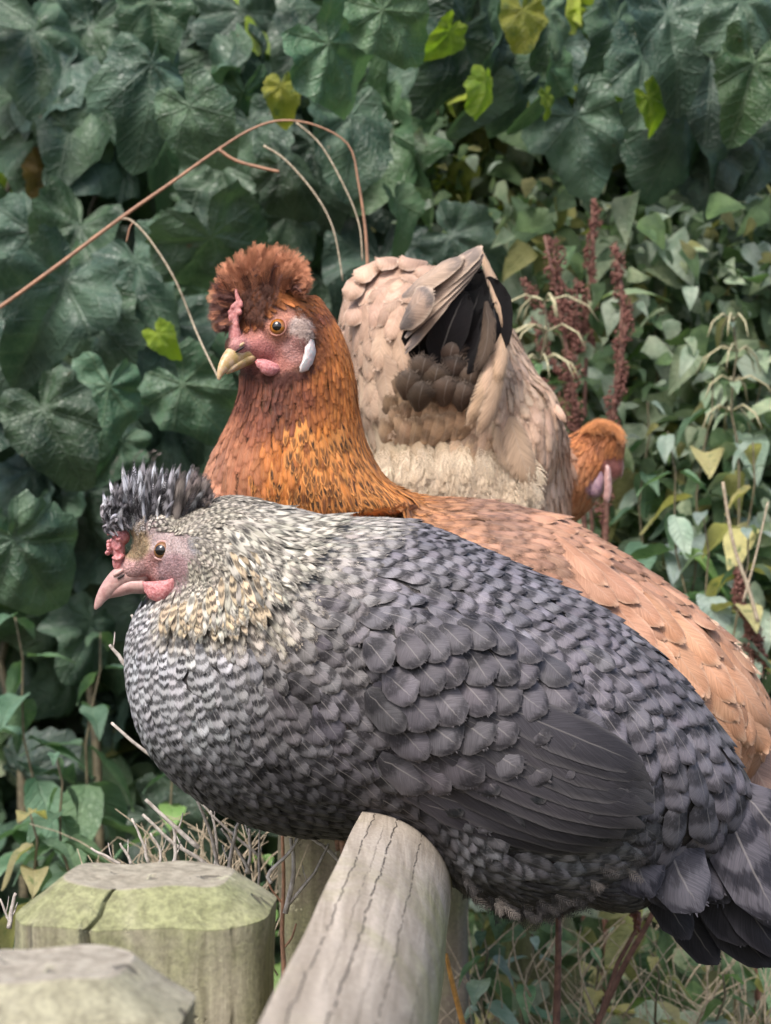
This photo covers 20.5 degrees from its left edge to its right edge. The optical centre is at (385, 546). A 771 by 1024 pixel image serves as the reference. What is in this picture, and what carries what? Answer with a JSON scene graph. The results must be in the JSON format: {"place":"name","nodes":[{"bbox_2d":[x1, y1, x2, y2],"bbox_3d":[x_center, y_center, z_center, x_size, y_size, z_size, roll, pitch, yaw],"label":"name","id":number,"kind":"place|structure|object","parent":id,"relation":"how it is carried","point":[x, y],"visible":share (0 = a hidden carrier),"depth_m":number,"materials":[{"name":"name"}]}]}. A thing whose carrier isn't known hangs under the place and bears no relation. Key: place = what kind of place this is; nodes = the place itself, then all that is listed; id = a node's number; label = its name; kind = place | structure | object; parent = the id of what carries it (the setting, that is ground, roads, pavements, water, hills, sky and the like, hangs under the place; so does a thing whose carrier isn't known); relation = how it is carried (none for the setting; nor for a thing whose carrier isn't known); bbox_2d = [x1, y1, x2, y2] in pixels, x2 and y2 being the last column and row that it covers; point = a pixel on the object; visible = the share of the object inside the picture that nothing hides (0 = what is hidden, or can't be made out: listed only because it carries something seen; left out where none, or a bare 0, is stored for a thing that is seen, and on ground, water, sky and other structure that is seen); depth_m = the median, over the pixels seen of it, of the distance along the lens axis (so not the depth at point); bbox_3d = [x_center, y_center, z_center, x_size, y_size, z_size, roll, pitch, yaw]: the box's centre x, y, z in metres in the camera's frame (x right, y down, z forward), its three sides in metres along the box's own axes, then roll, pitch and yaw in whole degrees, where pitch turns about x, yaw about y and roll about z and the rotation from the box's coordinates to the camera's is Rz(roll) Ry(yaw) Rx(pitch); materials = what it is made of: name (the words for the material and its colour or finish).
{"place":"outdoors","nodes":[
{"label":"outdoors","id":0,"kind":"place"},
{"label":"ground","id":1,"kind":"structure","parent":0,"visible":0},
{"bbox_2d":[0,808,73,948],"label":"nettle plant","id":2,"kind":"object","parent":1,"relation":"on","point":[37,879],"visible":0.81,"depth_m":1.89,"materials":[{"name":"green plant"}]},
{"bbox_2d":[0,612,94,946],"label":"nettle plant","id":3,"kind":"object","parent":1,"relation":"on","point":[17,714],"visible":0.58,"depth_m":2.30,"materials":[{"name":"green plant"}]},
{"bbox_2d":[12,752,109,889],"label":"nettle plant","id":4,"kind":"object","parent":1,"relation":"on","point":[69,826],"visible":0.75,"depth_m":2.00,"materials":[{"name":"green plant"}]},
{"bbox_2d":[20,631,158,895],"bbox_3d":[-0.307,0.681,2.309,0.152,1.178,0.111,0,0,-39],"label":"nettle plant","id":5,"kind":"object","parent":1,"relation":"on","point":[100,802],"visible":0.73,"depth_m":2.30,"materials":[{"name":"green plant"}]},
{"bbox_2d":[0,944,195,1023],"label":"fence post","id":6,"kind":"object","parent":1,"relation":"on","point":[88,984],"visible":1,"depth_m":0.78,"materials":[{"name":"beige wood"}]},
{"bbox_2d":[14,861,276,1023],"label":"fence post","id":7,"kind":"object","parent":1,"relation":"on","point":[204,933],"visible":0.8,"depth_m":0.99,"materials":[{"name":"wood"}]},
{"bbox_2d":[114,774,208,860],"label":"nettle plant","id":8,"kind":"object","parent":1,"relation":"on","point":[170,809],"visible":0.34,"depth_m":2.19,"materials":[{"name":"green plant"}]},
{"bbox_2d":[0,614,338,928],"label":"dead twig bush","id":9,"kind":"object","parent":1,"relation":"on","point":[290,899],"visible":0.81,"depth_m":1.39,"materials":[{"name":"beige plant"}]},
{"bbox_2d":[0,0,507,913],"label":"climbing vine","id":10,"kind":"object","parent":1,"relation":"on","point":[110,110],"visible":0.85,"depth_m":2.35,"materials":[{"name":"green plant"}]},
{"bbox_2d":[251,853,280,990],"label":"nettle plant","id":11,"kind":"object","parent":1,"relation":"on","point":[277,967],"visible":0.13,"depth_m":1.99,"materials":[{"name":"green plant"}]},
{"bbox_2d":[266,836,296,974],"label":"reddish stem","id":12,"kind":"object","parent":1,"relation":"on","point":[283,945],"visible":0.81,"depth_m":1.50,"materials":[{"name":"plant"}]},
{"bbox_2d":[278,835,345,976],"bbox_3d":[-0.049,0.758,1.621,0.066,1.154,0.052,0,0,0],"label":"fence post","id":13,"kind":"object","parent":1,"relation":"on","point":[303,906],"visible":0.15,"depth_m":1.60,"materials":[{"name":"brown wood"}]},
{"bbox_2d":[259,811,451,1023],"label":"fence rail","id":14,"kind":"object","parent":13,"relation":"attached to","point":[371,948],"visible":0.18,"depth_m":0.91,"materials":[{"name":"beige wood"}]},
{"bbox_2d":[94,449,770,969],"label":"hen","id":15,"kind":"object","parent":14,"relation":"on","point":[508,737],"visible":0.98,"depth_m":1.25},
{"bbox_2d":[338,245,627,521],"bbox_3d":[0.060,-0.024,1.781,0.232,0.426,0.319,0,0,28],"label":"hen","id":16,"kind":"object","parent":14,"relation":"on","point":[457,396],"visible":0.58,"depth_m":1.67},
{"bbox_2d":[202,241,770,788],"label":"hen","id":17,"kind":"object","parent":14,"relation":"on","point":[292,433],"visible":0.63,"depth_m":1.46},
{"bbox_2d":[0,0,770,1023],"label":"hedge","id":18,"kind":"object","parent":1,"relation":"on","point":[518,190],"visible":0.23,"depth_m":2.38,"materials":[{"name":"green plant"}]},
{"bbox_2d":[0,119,368,375],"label":"arching cane","id":19,"kind":"object","parent":18,"relation":"attached to","point":[81,247],"visible":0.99,"depth_m":1.90,"materials":[{"name":"plant"}]},
{"bbox_2d":[387,0,627,203],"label":"climbing vine","id":20,"kind":"object","parent":18,"relation":"attached to","point":[501,64],"visible":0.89,"depth_m":2.29,"materials":[{"name":"green plant"}]},
{"bbox_2d":[574,0,770,226],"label":"climbing vine","id":21,"kind":"object","parent":18,"relation":"attached to","point":[688,82],"visible":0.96,"depth_m":2.28,"materials":[{"name":"green plant"}]},
{"bbox_2d":[721,482,768,622],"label":"oblique stem","id":22,"kind":"object","parent":18,"relation":"attached to","point":[750,595],"visible":1,"depth_m":2.00,"materials":[{"name":"plant"}]},
{"bbox_2d":[31,809,770,1023],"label":"dry grass","id":23,"kind":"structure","parent":1,"relation":"on","point":[708,996],"depth_m":1.85,"materials":[{"name":"plant"}]},
{"bbox_2d":[438,887,470,1023],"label":"fence post","id":24,"kind":"object","parent":1,"relation":"on","point":[457,936],"visible":0.17,"depth_m":1.92,"materials":[{"name":"brown wood"}]},
{"bbox_2d":[445,953,465,1023],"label":"orange cane","id":25,"kind":"object","parent":1,"relation":"on","point":[455,996],"visible":0.95,"depth_m":1.55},
{"bbox_2d":[458,928,518,1023],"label":"nettle plant","id":26,"kind":"object","parent":1,"relation":"on","point":[476,989],"visible":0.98,"depth_m":1.80,"materials":[{"name":"green plant"}]},
{"bbox_2d":[495,931,571,1023],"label":"nettle plant","id":27,"kind":"object","parent":1,"relation":"on","point":[518,1003],"visible":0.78,"depth_m":1.90,"materials":[{"name":"green plant"}]},
{"bbox_2d":[500,912,595,1023],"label":"foliage","id":28,"kind":"object","parent":1,"relation":"on","point":[523,945],"visible":0.12,"depth_m":2.03,"materials":[{"name":"green plant"}]},
{"bbox_2d":[544,369,555,379],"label":"nettle plant","id":29,"kind":"object","parent":1,"relation":"on","point":[550,371],"visible":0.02,"depth_m":2.70,"materials":[{"name":"green plant"}]},
{"bbox_2d":[520,235,588,919],"bbox_3d":[0.178,0.470,2.250,0.074,1.599,0.035,0,0,0],"label":"dock plant","id":30,"kind":"object","parent":1,"relation":"on","point":[564,304],"visible":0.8,"depth_m":2.25,"materials":[{"name":"brown plant"}]},
{"bbox_2d":[512,292,598,384],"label":"nettle plant","id":31,"kind":"object","parent":1,"relation":"on","point":[538,367],"visible":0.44,"depth_m":2.15,"materials":[{"name":"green plant"}]},
{"bbox_2d":[553,913,562,1023],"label":"dock plant","id":32,"kind":"object","parent":1,"relation":"on","point":[557,989],"visible":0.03,"depth_m":1.62,"materials":[{"name":"brown plant"}]},
{"bbox_2d":[577,198,602,531],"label":"dock plant","id":33,"kind":"object","parent":1,"relation":"on","point":[590,265],"visible":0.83,"depth_m":2.30,"materials":[{"name":"brown plant"}]},
{"bbox_2d":[560,942,644,1021],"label":"nettle plant","id":34,"kind":"object","parent":1,"relation":"on","point":[592,976],"visible":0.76,"depth_m":1.95,"materials":[{"name":"green plant"}]},
{"bbox_2d":[593,242,634,1012],"bbox_3d":[0.237,0.476,2.219,0.044,1.588,0.023,0,0,0],"label":"dock plant","id":35,"kind":"object","parent":1,"relation":"on","point":[626,316],"visible":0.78,"depth_m":2.22,"materials":[{"name":"brown plant"}]},
{"bbox_2d":[595,911,641,1023],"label":"dock plant","id":36,"kind":"object","parent":1,"relation":"on","point":[636,919],"visible":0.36,"depth_m":1.70,"materials":[{"name":"brown plant"}]},
{"bbox_2d":[593,912,653,1023],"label":"oblique stem","id":37,"kind":"object","parent":1,"relation":"on","point":[629,955],"visible":0.55,"depth_m":1.75,"materials":[{"name":"brown plant"}]},
{"bbox_2d":[601,399,688,1013],"bbox_3d":[0.278,0.555,2.297,0.086,1.430,0.143,0,0,40],"label":"nettle plant","id":38,"kind":"object","parent":1,"relation":"on","point":[649,492],"visible":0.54,"depth_m":2.30,"materials":[{"name":"green plant"}]},
{"bbox_2d":[625,953,691,1023],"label":"nettle plant","id":39,"kind":"object","parent":1,"relation":"on","point":[672,1011],"visible":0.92,"depth_m":1.80,"materials":[{"name":"green plant"}]},
{"bbox_2d":[626,298,729,598],"bbox_3d":[0.347,0.491,2.458,0.234,1.558,0.149,0,0,0],"label":"nettle plant","id":40,"kind":"object","parent":1,"relation":"on","point":[652,306],"visible":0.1,"depth_m":2.44,"materials":[{"name":"green plant"}]},
{"bbox_2d":[630,432,734,613],"bbox_3d":[0.292,0.576,2.205,0.083,1.389,0.135,0,0,-40],"label":"nettle plant","id":41,"kind":"object","parent":1,"relation":"on","point":[678,530],"visible":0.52,"depth_m":2.19,"materials":[{"name":"green plant"}]},
{"bbox_2d":[639,362,753,597],"bbox_3d":[0.317,0.537,2.258,0.140,1.466,0.124,0,0,-41],"label":"nettle plant","id":42,"kind":"object","parent":1,"relation":"on","point":[708,461],"visible":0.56,"depth_m":2.24,"materials":[{"name":"green plant"}]},
{"bbox_2d":[677,510,731,970],"bbox_3d":[0.327,0.617,2.142,0.078,1.306,0.135,0,0,-27],"label":"nettle plant","id":43,"kind":"object","parent":1,"relation":"on","point":[704,602],"visible":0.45,"depth_m":2.14,"materials":[{"name":"green plant"}]},
{"bbox_2d":[647,299,770,990],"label":"nettle plant","id":44,"kind":"object","parent":1,"relation":"on","point":[722,307],"visible":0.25,"depth_m":2.33,"materials":[{"name":"green plant"}]},
{"bbox_2d":[690,275,742,476],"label":"nettle plant","id":45,"kind":"object","parent":1,"relation":"on","point":[717,471],"visible":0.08,"depth_m":2.50,"materials":[{"name":"green plant"}]},
{"bbox_2d":[679,346,770,613],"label":"nettle plant","id":46,"kind":"object","parent":1,"relation":"on","point":[718,508],"visible":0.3,"depth_m":2.28,"materials":[{"name":"green plant"}]},
{"bbox_2d":[700,974,760,1023],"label":"nettle plant","id":47,"kind":"object","parent":1,"relation":"on","point":[712,1005],"visible":1,"depth_m":1.75,"materials":[{"name":"green plant"}]},
{"bbox_2d":[696,313,770,1022],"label":"nettle plant","id":48,"kind":"object","parent":1,"relation":"on","point":[732,388],"visible":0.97,"depth_m":2.20,"materials":[{"name":"green plant"}]},
{"bbox_2d":[697,442,770,990],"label":"nettle plant","id":49,"kind":"object","parent":1,"relation":"on","point":[717,533],"visible":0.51,"depth_m":2.14,"materials":[{"name":"green plant"}]},
{"bbox_2d":[709,241,763,516],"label":"nettle plant","id":50,"kind":"object","parent":1,"relation":"on","point":[739,401],"visible":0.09,"depth_m":2.42,"materials":[{"name":"green plant"}]},
{"bbox_2d":[710,525,770,1023],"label":"nettle plant","id":51,"kind":"object","parent":1,"relation":"on","point":[746,611],"visible":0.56,"depth_m":2.10,"materials":[{"name":"green plant"}]},
{"bbox_2d":[730,566,769,1023],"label":"dock plant","id":52,"kind":"object","parent":1,"relation":"on","point":[757,640],"visible":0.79,"depth_m":2.10,"materials":[{"name":"brown plant"}]}
]}

